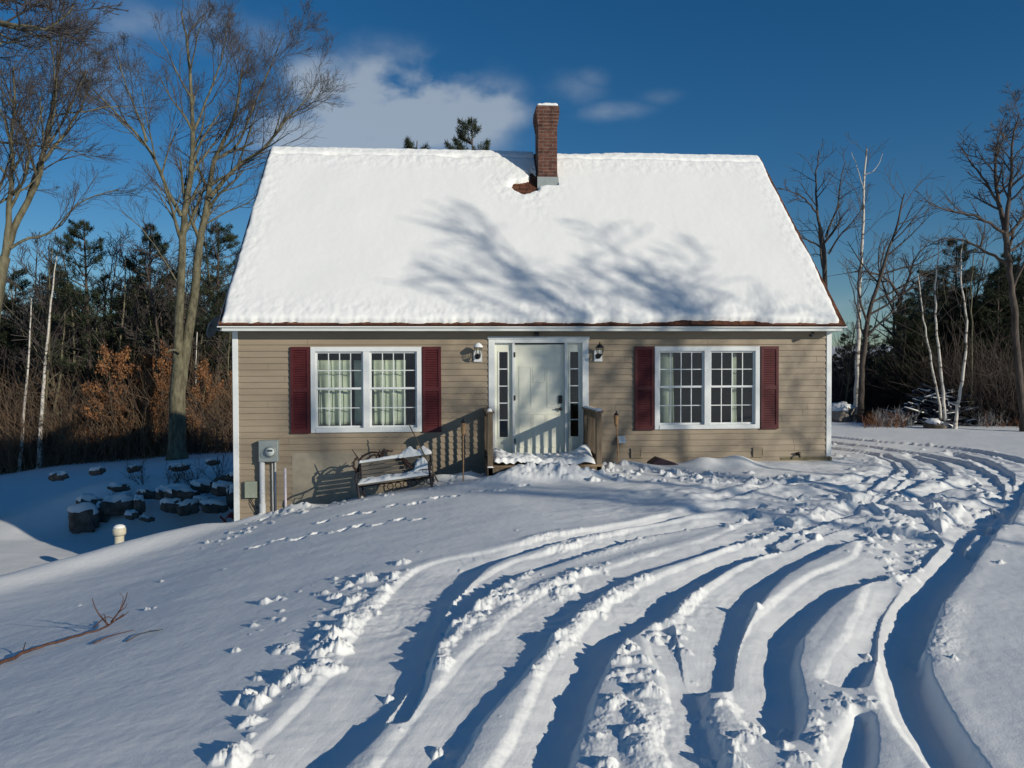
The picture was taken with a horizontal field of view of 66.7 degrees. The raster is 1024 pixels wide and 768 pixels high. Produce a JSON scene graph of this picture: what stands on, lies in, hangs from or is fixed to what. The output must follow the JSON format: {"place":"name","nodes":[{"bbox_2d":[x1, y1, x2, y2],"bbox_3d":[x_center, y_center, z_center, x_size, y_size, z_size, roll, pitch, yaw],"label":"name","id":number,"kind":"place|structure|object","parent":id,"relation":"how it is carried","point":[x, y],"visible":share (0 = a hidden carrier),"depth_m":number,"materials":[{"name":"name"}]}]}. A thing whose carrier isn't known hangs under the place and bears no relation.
{"place":"outdoors","nodes":[
{"label":"outdoors","id":0,"kind":"place"},
{"bbox_2d":[0,346,1023,767],"bbox_3d":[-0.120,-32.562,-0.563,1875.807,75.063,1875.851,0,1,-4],"label":"ground","id":1,"kind":"structure","parent":0,"point":[856,600],"depth_m":5.70,"materials":[{"name":"snow"}]},
{"bbox_2d":[0,318,27,407],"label":"pine tree","id":2,"kind":"object","parent":1,"relation":"on","point":[6,329],"visible":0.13,"depth_m":39.88,"materials":[{"name":"green plant"}]},
{"bbox_2d":[0,345,36,456],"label":"bare tree","id":3,"kind":"object","parent":1,"relation":"on","point":[17,352],"visible":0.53,"depth_m":36.13,"materials":[{"name":"brown plant"}]},
{"bbox_2d":[2,281,52,471],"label":"birch tree","id":4,"kind":"object","parent":1,"relation":"on","point":[24,403],"visible":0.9,"depth_m":33.97,"materials":[{"name":"white plant"}]},
{"bbox_2d":[0,268,58,439],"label":"pine tree","id":5,"kind":"object","parent":1,"relation":"on","point":[22,285],"visible":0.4,"depth_m":37.92,"materials":[{"name":"green plant"}]},
{"bbox_2d":[1,228,65,462],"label":"bare tree","id":6,"kind":"object","parent":1,"relation":"on","point":[34,310],"visible":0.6,"depth_m":36.17,"materials":[{"name":"grey plant"}]},
{"bbox_2d":[25,247,68,468],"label":"birch tree","id":7,"kind":"object","parent":1,"relation":"on","point":[44,381],"visible":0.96,"depth_m":33.95,"materials":[{"name":"white plant"}]},
{"bbox_2d":[13,249,81,463],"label":"bare tree","id":8,"kind":"object","parent":1,"relation":"on","point":[58,373],"visible":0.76,"depth_m":34.48,"materials":[{"name":"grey plant"}]},
{"bbox_2d":[5,239,94,451],"bbox_3d":[-20.621,-1.242,34.680,3.444,10.393,2.659,0,1,-2],"label":"bare tree","id":9,"kind":"object","parent":1,"relation":"on","point":[47,296],"visible":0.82,"depth_m":34.59,"materials":[{"name":"grey plant"}]},
{"bbox_2d":[17,256,83,460],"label":"bare tree","id":10,"kind":"object","parent":1,"relation":"on","point":[54,302],"visible":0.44,"depth_m":35.79,"materials":[{"name":"brown plant"}]},
{"bbox_2d":[0,0,127,64],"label":"bare maple","id":11,"kind":"object","parent":1,"relation":"on","point":[26,27],"visible":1,"depth_m":15.01,"materials":[{"name":"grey plant"}]},
{"bbox_2d":[48,279,82,464],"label":"tree","id":12,"kind":"object","parent":1,"relation":"on","point":[58,388],"visible":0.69,"depth_m":34.96,"materials":[{"name":"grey plant"}]},
{"bbox_2d":[0,592,133,664],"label":"fallen branch","id":13,"kind":"object","parent":1,"relation":"on","point":[43,645],"visible":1,"depth_m":6.37,"materials":[{"name":"wood"}]},
{"bbox_2d":[29,232,112,455],"bbox_3d":[-20.430,-1.568,36.067,3.633,10.963,2.805,-1,1,-37],"label":"bare tree","id":14,"kind":"object","parent":1,"relation":"on","point":[74,360],"visible":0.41,"depth_m":35.85,"materials":[{"name":"brown plant"}]},
{"bbox_2d":[68,509,99,533],"bbox_3d":[-11.161,3.509,20.299,0.723,0.829,0.602,-1,1,-28],"label":"boulder","id":15,"kind":"object","parent":1,"relation":"on","point":[87,521],"visible":0.87,"depth_m":20.07,"materials":[{"name":"stone"}]},
{"bbox_2d":[32,218,140,454],"bbox_3d":[-19.679,-2.005,35.872,4.219,11.422,5.153,-1,1,-45],"label":"pine tree","id":16,"kind":"object","parent":1,"relation":"on","point":[81,298],"visible":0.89,"depth_m":35.40,"materials":[{"name":"green plant"}]},
{"bbox_2d":[67,379,113,452],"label":"beech tree","id":17,"kind":"object","parent":1,"relation":"on","point":[87,395],"visible":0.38,"depth_m":34.87,"materials":[{"name":"brown plant"}]},
{"bbox_2d":[0,0,184,319],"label":"bare maple","id":18,"kind":"object","parent":1,"relation":"on","point":[11,227],"visible":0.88,"depth_m":20.89,"materials":[{"name":"grey plant"}]},
{"bbox_2d":[72,292,113,408],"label":"bare tree","id":19,"kind":"object","parent":1,"relation":"on","point":[98,342],"visible":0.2,"depth_m":37.17,"materials":[{"name":"brown plant"}]},
{"bbox_2d":[75,301,112,457],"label":"bare tree","id":20,"kind":"object","parent":1,"relation":"on","point":[98,352],"visible":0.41,"depth_m":35.62,"materials":[{"name":"brown plant"}]},
{"bbox_2d":[76,250,123,444],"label":"bare tree","id":21,"kind":"object","parent":1,"relation":"on","point":[104,302],"visible":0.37,"depth_m":37.81,"materials":[{"name":"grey plant"}]},
{"bbox_2d":[80,342,135,457],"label":"beech tree","id":22,"kind":"object","parent":1,"relation":"on","point":[119,358],"visible":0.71,"depth_m":34.01,"materials":[{"name":"orange plant"}]},
{"bbox_2d":[89,222,140,375],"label":"pine tree","id":23,"kind":"object","parent":1,"relation":"on","point":[127,253],"visible":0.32,"depth_m":39.46,"materials":[{"name":"green plant"}]},
{"bbox_2d":[88,273,142,410],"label":"bare tree","id":24,"kind":"object","parent":1,"relation":"on","point":[99,285],"visible":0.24,"depth_m":37.75,"materials":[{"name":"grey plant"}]},
{"bbox_2d":[98,500,133,515],"bbox_3d":[-10.584,3.234,20.907,0.942,0.607,0.606,-1,1,-26],"label":"boulder","id":25,"kind":"object","parent":1,"relation":"on","point":[119,508],"visible":0.75,"depth_m":20.64,"materials":[{"name":"stone"}]},
{"bbox_2d":[0,324,232,474],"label":"undergrowth","id":26,"kind":"object","parent":1,"relation":"on","point":[81,451],"visible":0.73,"depth_m":33.98,"materials":[{"name":"plant"}]},
{"bbox_2d":[112,527,125,543],"bbox_3d":[-7.663,3.521,15.207,0.244,1.432,0.244,0,1,-4],"label":"well pipe","id":27,"kind":"object","parent":1,"relation":"on","point":[118,534],"visible":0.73,"depth_m":15.12,"materials":[{"name":"beige plastic"}]},
{"bbox_2d":[92,244,151,457],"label":"bare tree","id":28,"kind":"object","parent":1,"relation":"on","point":[123,317],"visible":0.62,"depth_m":35.81,"materials":[{"name":"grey plant"}]},
{"bbox_2d":[103,395,149,458],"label":"beech tree","id":29,"kind":"object","parent":1,"relation":"on","point":[127,425],"visible":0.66,"depth_m":33.87,"materials":[{"name":"brown plant"}]},
{"bbox_2d":[109,274,158,449],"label":"bare tree","id":30,"kind":"object","parent":1,"relation":"on","point":[133,315],"visible":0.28,"depth_m":37.24,"materials":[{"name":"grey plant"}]},
{"bbox_2d":[111,269,162,367],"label":"pine tree","id":31,"kind":"object","parent":1,"relation":"on","point":[139,278],"visible":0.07,"depth_m":39.98,"materials":[{"name":"green plant"}]},
{"bbox_2d":[111,352,164,455],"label":"beech tree","id":32,"kind":"object","parent":1,"relation":"on","point":[148,362],"visible":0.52,"depth_m":34.27,"materials":[{"name":"brown plant"}]},
{"bbox_2d":[116,237,175,452],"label":"bare tree","id":33,"kind":"object","parent":1,"relation":"on","point":[152,297],"visible":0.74,"depth_m":34.75,"materials":[{"name":"brown plant"}]},
{"bbox_2d":[99,222,194,387],"bbox_3d":[-17.487,-2.185,38.163,4.989,11.411,4.520,0,1,34],"label":"pine tree","id":34,"kind":"object","parent":1,"relation":"on","point":[130,263],"visible":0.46,"depth_m":37.34,"materials":[{"name":"green plant"}]},
{"bbox_2d":[131,282,172,449],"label":"bare tree","id":35,"kind":"object","parent":1,"relation":"on","point":[150,325],"visible":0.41,"depth_m":36.47,"materials":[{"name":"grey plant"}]},
{"bbox_2d":[140,411,164,456],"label":"beech tree","id":36,"kind":"object","parent":1,"relation":"on","point":[152,433],"visible":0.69,"depth_m":33.99,"materials":[{"name":"brown plant"}]},
{"bbox_2d":[147,341,172,453],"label":"beech tree","id":37,"kind":"object","parent":1,"relation":"on","point":[161,365],"visible":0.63,"depth_m":34.74,"materials":[{"name":"brown plant"}]},
{"bbox_2d":[137,255,198,395],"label":"pine tree","id":38,"kind":"object","parent":1,"relation":"on","point":[164,321],"visible":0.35,"depth_m":36.67,"materials":[{"name":"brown plant"}]},
{"bbox_2d":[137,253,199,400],"bbox_3d":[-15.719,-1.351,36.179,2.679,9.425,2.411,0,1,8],"label":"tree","id":39,"kind":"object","parent":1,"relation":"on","point":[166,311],"visible":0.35,"depth_m":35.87,"materials":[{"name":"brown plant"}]},
{"bbox_2d":[160,500,177,513],"bbox_3d":[-8.989,3.209,20.508,0.530,0.417,0.460,0,1,-4],"label":"boulder","id":40,"kind":"object","parent":1,"relation":"on","point":[168,507],"visible":0.73,"depth_m":20.32,"materials":[{"name":"stone"}]},
{"bbox_2d":[8,0,354,460],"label":"bare maple","id":41,"kind":"object","parent":1,"relation":"on","point":[181,356],"visible":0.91,"depth_m":31.83,"materials":[{"name":"grey plant"}]},
{"bbox_2d":[164,489,199,501],"bbox_3d":[-8.805,2.971,20.786,0.877,0.555,0.742,0,1,-4],"label":"boulder","id":42,"kind":"object","parent":1,"relation":"on","point":[182,495],"visible":0.49,"depth_m":20.52,"materials":[{"name":"stone"}]},
{"bbox_2d":[158,248,215,451],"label":"tree","id":43,"kind":"object","parent":1,"relation":"on","point":[185,298],"visible":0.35,"depth_m":35.46,"materials":[{"name":"brown plant"}]},
{"bbox_2d":[175,502,199,515],"bbox_3d":[-8.451,3.220,20.303,0.590,0.404,0.414,-1,1,-34],"label":"boulder","id":44,"kind":"object","parent":1,"relation":"on","point":[188,509],"visible":0.88,"depth_m":20.16,"materials":[{"name":"stone"}]},
{"bbox_2d":[163,457,227,495],"bbox_3d":[-8.827,2.621,21.683,1.638,1.165,0.921,-1,1,-29],"label":"bare shrub","id":45,"kind":"object","parent":1,"relation":"on","point":[189,476],"visible":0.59,"depth_m":21.61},
{"bbox_2d":[190,482,212,493],"bbox_3d":[-8.411,2.801,21.218,0.626,0.373,0.484,-1,1,-38],"label":"boulder","id":46,"kind":"object","parent":1,"relation":"on","point":[202,488],"visible":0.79,"depth_m":21.03,"materials":[{"name":"stone"}]},
{"bbox_2d":[186,315,217,414],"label":"bare tree","id":47,"kind":"object","parent":1,"relation":"on","point":[198,350],"visible":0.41,"depth_m":35.58,"materials":[{"name":"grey plant"}]},
{"bbox_2d":[166,222,240,422],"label":"pine tree","id":48,"kind":"object","parent":1,"relation":"on","point":[228,238],"visible":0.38,"depth_m":36.20,"materials":[{"name":"green plant"}]},
{"bbox_2d":[186,358,226,451],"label":"beech tree","id":49,"kind":"object","parent":1,"relation":"on","point":[195,391],"visible":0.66,"depth_m":34.40,"materials":[{"name":"brown plant"}]},
{"bbox_2d":[176,197,240,391],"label":"pine tree","id":50,"kind":"object","parent":1,"relation":"on","point":[204,311],"visible":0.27,"depth_m":36.77,"materials":[{"name":"green plant"}]},
{"bbox_2d":[195,451,232,481],"bbox_3d":[-8.452,2.355,22.227,1.233,0.942,0.723,0,1,26],"label":"bare shrub","id":51,"kind":"object","parent":1,"relation":"on","point":[223,462],"visible":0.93,"depth_m":22.19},
{"bbox_2d":[200,503,228,513],"bbox_3d":[-7.707,3.184,20.210,0.713,0.346,0.568,-1,1,-26],"label":"boulder","id":52,"kind":"object","parent":1,"relation":"on","point":[212,509],"visible":0.84,"depth_m":20.00,"materials":[{"name":"stone"}]},
{"bbox_2d":[202,332,232,440],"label":"bare tree","id":53,"kind":"object","parent":1,"relation":"on","point":[227,376],"visible":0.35,"depth_m":35.32,"materials":[{"name":"grey plant"}]},
{"bbox_2d":[355,453,434,498],"bbox_3d":[-1.925,1.672,12.979,1.244,0.842,0.647,-8,1,-1],"label":"park bench","id":54,"kind":"object","parent":1,"relation":"on","point":[360,474],"visible":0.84,"depth_m":13.16,"materials":[{"name":"wood"}]},
{"bbox_2d":[351,449,413,472],"bbox_3d":[-2.084,1.320,13.259,1.311,0.442,0.317,0,1,9],"label":"dry vine","id":55,"kind":"object","parent":54,"relation":"hanging from","point":[404,460],"visible":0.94,"depth_m":13.27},
{"bbox_2d":[358,446,431,484],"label":"bench snow","id":56,"kind":"structure","parent":54,"relation":"on","point":[420,463],"depth_m":13.03,"materials":[{"name":"snow"}]},
{"bbox_2d":[402,137,428,148],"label":"pine tree","id":57,"kind":"object","parent":1,"relation":"on","point":[407,142],"visible":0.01,"depth_m":35.86,"materials":[{"name":"green plant"}]},
{"bbox_2d":[444,116,491,149],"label":"pine tree","id":58,"kind":"object","parent":1,"relation":"on","point":[472,125],"visible":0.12,"depth_m":32.66,"materials":[{"name":"green plant"}]},
{"bbox_2d":[49,401,944,517],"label":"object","id":59,"kind":"object","parent":1,"relation":"on","point":[123,496],"visible":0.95,"depth_m":20.69,"materials":[{"name":"white"}]},
{"bbox_2d":[206,105,845,520],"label":"house","id":60,"kind":"structure","parent":1,"relation":"on","point":[534,387],"depth_m":14.30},
{"bbox_2d":[318,360,350,424],"bbox_3d":[-3.227,0.161,14.170,0.591,1.188,0.086,0,1,-4],"label":"curtain","id":61,"kind":"object","parent":60,"relation":"hanging from","point":[334,397],"visible":0.93,"depth_m":14.17,"materials":[{"name":"fabric"}]},
{"bbox_2d":[354,360,361,424],"bbox_3d":[-2.774,0.155,14.220,0.212,1.180,0.059,0,1,6],"label":"curtain","id":62,"kind":"object","parent":60,"relation":"hanging from","point":[358,393],"visible":0.73,"depth_m":14.22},
{"bbox_2d":[310,347,421,432],"bbox_3d":[-2.620,0.099,14.050,1.972,1.538,0.145,0,1,-4],"label":"window","id":63,"kind":"structure","parent":60,"relation":"in","point":[366,388],"depth_m":14.01,"materials":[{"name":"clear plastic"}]},
{"bbox_2d":[373,360,405,424],"bbox_3d":[-2.242,0.156,14.248,0.604,1.188,0.083,0,1,-3],"label":"curtain","id":64,"kind":"object","parent":60,"relation":"hanging from","point":[385,419],"visible":0.91,"depth_m":14.24,"materials":[{"name":"fabric"}]},
{"bbox_2d":[217,146,846,327],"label":"roof snow","id":65,"kind":"structure","parent":60,"relation":"on","point":[363,235],"depth_m":15.34,"materials":[{"name":"snow"}]},
{"bbox_2d":[514,344,563,453],"bbox_3d":[0.498,0.302,14.310,0.932,2.059,0.129,0,1,-4],"label":"door","id":66,"kind":"structure","parent":60,"relation":"in","point":[539,368],"depth_m":14.33,"materials":[{"name":"paint"}]},
{"bbox_2d":[660,353,673,422],"bbox_3d":[2.885,0.090,14.648,0.333,1.388,0.081,0,1,-4],"label":"curtain","id":67,"kind":"object","parent":60,"relation":"hanging from","point":[664,392],"visible":0.62,"depth_m":14.64,"materials":[{"name":"fabric"}]},
{"bbox_2d":[654,346,759,429],"bbox_3d":[3.634,0.068,14.537,2.000,1.538,0.145,0,1,-4],"label":"window","id":68,"kind":"structure","parent":60,"relation":"in","point":[706,351],"depth_m":14.50,"materials":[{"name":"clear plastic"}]},
{"bbox_2d":[732,353,736,421],"bbox_3d":[4.210,0.080,14.766,0.112,1.380,0.046,0,1,-4],"label":"curtain","id":69,"kind":"object","parent":60,"relation":"hanging from","point":[734,417],"visible":0.69,"depth_m":14.78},
{"bbox_2d":[483,407,602,475],"bbox_3d":[0.510,1.298,13.442,1.960,1.718,1.634,0,1,-4],"label":"porch","id":70,"kind":"object","parent":1,"relation":"on","point":[592,429],"visible":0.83,"depth_m":13.01,"materials":[{"name":"brown wood"}]},
{"bbox_2d":[487,406,601,467],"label":"porch snow","id":71,"kind":"structure","parent":70,"relation":"on","point":[580,454],"depth_m":13.08,"materials":[{"name":"snow"}]},
{"bbox_2d":[647,456,678,464],"bbox_3d":[2.710,1.472,14.001,0.505,0.318,0.320,0,1,-4],"label":"planter box","id":72,"kind":"object","parent":1,"relation":"on","point":[654,460],"visible":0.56,"depth_m":13.84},
{"bbox_2d":[776,138,875,288],"bbox_3d":[10.661,-3.586,27.486,3.647,9.950,2.538,0,1,-4],"label":"bare oak","id":73,"kind":"object","parent":1,"relation":"on","point":[821,244],"visible":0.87,"depth_m":26.99,"materials":[{"name":"brown plant"}]},
{"bbox_2d":[831,408,855,421],"bbox_3d":[10.963,1.073,26.019,1.027,0.891,0.864,-1,1,-37],"label":"boulder","id":74,"kind":"object","parent":1,"relation":"on","point":[840,416],"visible":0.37,"depth_m":25.61,"materials":[{"name":"stone"}]},
{"bbox_2d":[832,334,854,387],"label":"pine tree","id":75,"kind":"object","parent":1,"relation":"on","point":[844,346],"visible":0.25,"depth_m":33.94,"materials":[{"name":"green plant"}]},
{"bbox_2d":[832,294,872,401],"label":"bare tree","id":76,"kind":"object","parent":1,"relation":"on","point":[850,361],"visible":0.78,"depth_m":27.57,"materials":[{"name":"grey plant"}]},
{"bbox_2d":[838,132,898,420],"bbox_3d":[11.899,-3.594,26.271,2.041,9.981,1.765,0,1,-4],"label":"birch tree","id":77,"kind":"object","parent":1,"relation":"on","point":[857,353],"visible":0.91,"depth_m":26.03,"materials":[{"name":"white plant"}]},
{"bbox_2d":[827,158,963,422],"bbox_3d":[12.489,-2.993,25.537,4.182,8.798,3.000,0,1,-4],"label":"bare oak","id":78,"kind":"object","parent":1,"relation":"on","point":[861,386],"visible":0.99,"depth_m":25.35,"materials":[{"name":"brown plant"}]},
{"bbox_2d":[841,228,949,409],"bbox_3d":[13.821,-2.205,28.180,4.449,7.113,1.217,0,1,-12],"label":"bare oak","id":79,"kind":"object","parent":1,"relation":"on","point":[896,291],"visible":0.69,"depth_m":28.04,"materials":[{"name":"brown plant"}]},
{"bbox_2d":[876,239,920,365],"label":"pine tree","id":80,"kind":"object","parent":1,"relation":"on","point":[893,293],"visible":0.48,"depth_m":29.70,"materials":[{"name":"green plant"}]},
{"bbox_2d":[868,296,935,407],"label":"pine tree","id":81,"kind":"object","parent":1,"relation":"on","point":[900,318],"visible":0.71,"depth_m":26.63,"materials":[{"name":"green plant"}]},
{"bbox_2d":[895,248,933,366],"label":"bare tree","id":82,"kind":"object","parent":1,"relation":"on","point":[921,290],"visible":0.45,"depth_m":27.75,"materials":[{"name":"grey plant"}]},
{"bbox_2d":[895,266,941,419],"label":"birch tree","id":83,"kind":"object","parent":1,"relation":"on","point":[937,393],"visible":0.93,"depth_m":23.78,"materials":[{"name":"white plant"}]},
{"bbox_2d":[895,319,945,401],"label":"pine tree","id":84,"kind":"object","parent":1,"relation":"on","point":[912,344],"visible":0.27,"depth_m":26.39,"materials":[{"name":"green plant"}]},
{"bbox_2d":[894,312,954,401],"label":"pine tree","id":85,"kind":"object","parent":1,"relation":"on","point":[914,340],"visible":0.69,"depth_m":26.02,"materials":[{"name":"green plant"}]},
{"bbox_2d":[902,269,948,333],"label":"pine tree","id":86,"kind":"object","parent":1,"relation":"on","point":[926,291],"visible":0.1,"depth_m":35.17,"materials":[{"name":"green plant"}]},
{"bbox_2d":[831,294,1023,425],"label":"undergrowth","id":87,"kind":"object","parent":1,"relation":"on","point":[1002,401],"visible":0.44,"depth_m":24.92,"materials":[{"name":"brown plant"}]},
{"bbox_2d":[902,221,965,426],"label":"birch tree","id":88,"kind":"object","parent":1,"relation":"on","point":[941,379],"visible":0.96,"depth_m":22.58,"materials":[{"name":"white plant"}]},
{"bbox_2d":[883,383,1000,425],"bbox_3d":[13.446,0.686,24.582,4.174,1.457,2.668,0,1,10],"label":"brush pile","id":89,"kind":"object","parent":1,"relation":"on","point":[950,415],"visible":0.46,"depth_m":24.11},
{"bbox_2d":[883,388,978,425],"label":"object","id":90,"kind":"structure","parent":89,"relation":"on","point":[952,403],"depth_m":24.22,"materials":[{"name":"white"}]},
{"bbox_2d":[914,301,970,389],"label":"pine tree","id":91,"kind":"object","parent":1,"relation":"on","point":[939,326],"visible":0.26,"depth_m":27.19,"materials":[{"name":"green plant"}]},
{"bbox_2d":[872,406,1014,426],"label":"frosted weeds","id":92,"kind":"object","parent":1,"relation":"on","point":[908,422],"visible":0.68,"depth_m":23.45,"materials":[{"name":"plant"}]},
{"bbox_2d":[920,237,987,338],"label":"pine tree","id":93,"kind":"object","parent":1,"relation":"on","point":[964,259],"visible":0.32,"depth_m":37.73,"materials":[{"name":"green plant"}]},
{"bbox_2d":[941,224,979,428],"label":"birch tree","id":94,"kind":"object","parent":1,"relation":"on","point":[955,424],"visible":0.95,"depth_m":22.49,"materials":[{"name":"white plant"}]},
{"bbox_2d":[930,286,1005,393],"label":"pine tree","id":95,"kind":"object","parent":1,"relation":"on","point":[954,310],"visible":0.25,"depth_m":26.85,"materials":[{"name":"green plant"}]},
{"bbox_2d":[914,82,1023,431],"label":"bare oak","id":96,"kind":"object","parent":1,"relation":"on","point":[1005,224],"visible":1,"depth_m":21.45,"materials":[{"name":"brown plant"}]},
{"bbox_2d":[951,225,1000,416],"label":"bare oak","id":97,"kind":"object","parent":1,"relation":"on","point":[971,343],"visible":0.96,"depth_m":23.98,"materials":[{"name":"grey plant"}]},
{"bbox_2d":[941,216,1011,368],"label":"tree","id":98,"kind":"object","parent":1,"relation":"on","point":[979,277],"visible":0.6,"depth_m":26.63,"materials":[{"name":"plant"}]},
{"bbox_2d":[948,302,1007,404],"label":"pine tree","id":99,"kind":"object","parent":1,"relation":"on","point":[969,319],"visible":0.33,"depth_m":26.20,"materials":[{"name":"green plant"}]},
{"bbox_2d":[953,304,1005,398],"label":"pine tree","id":100,"kind":"object","parent":1,"relation":"on","point":[986,332],"visible":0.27,"depth_m":26.12,"materials":[{"name":"green plant"}]},
{"bbox_2d":[959,269,1023,392],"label":"pine tree","id":101,"kind":"object","parent":1,"relation":"on","point":[996,296],"visible":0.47,"depth_m":25.80,"materials":[{"name":"green plant"}]},
{"bbox_2d":[966,268,1023,399],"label":"pine tree","id":102,"kind":"object","parent":1,"relation":"on","point":[993,275],"visible":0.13,"depth_m":26.50,"materials":[{"name":"green plant"}]},
{"bbox_2d":[970,252,1023,396],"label":"pine tree","id":103,"kind":"object","parent":1,"relation":"on","point":[1003,267],"visible":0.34,"depth_m":26.00,"materials":[{"name":"green plant"}]},
{"bbox_2d":[994,280,1023,390],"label":"pine tree","id":104,"kind":"object","parent":1,"relation":"on","point":[1020,298],"visible":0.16,"depth_m":26.20,"materials":[{"name":"green plant"}]},
{"bbox_2d":[0,0,1023,346],"label":"sky","id":105,"kind":"structure","parent":0,"point":[769,80],"materials":[{"name":"blue"}]},
{"bbox_2d":[861,404,1018,427],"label":"dry grass","id":106,"kind":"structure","parent":0,"point":[869,421],"depth_m":23.33,"materials":[{"name":"plant"}]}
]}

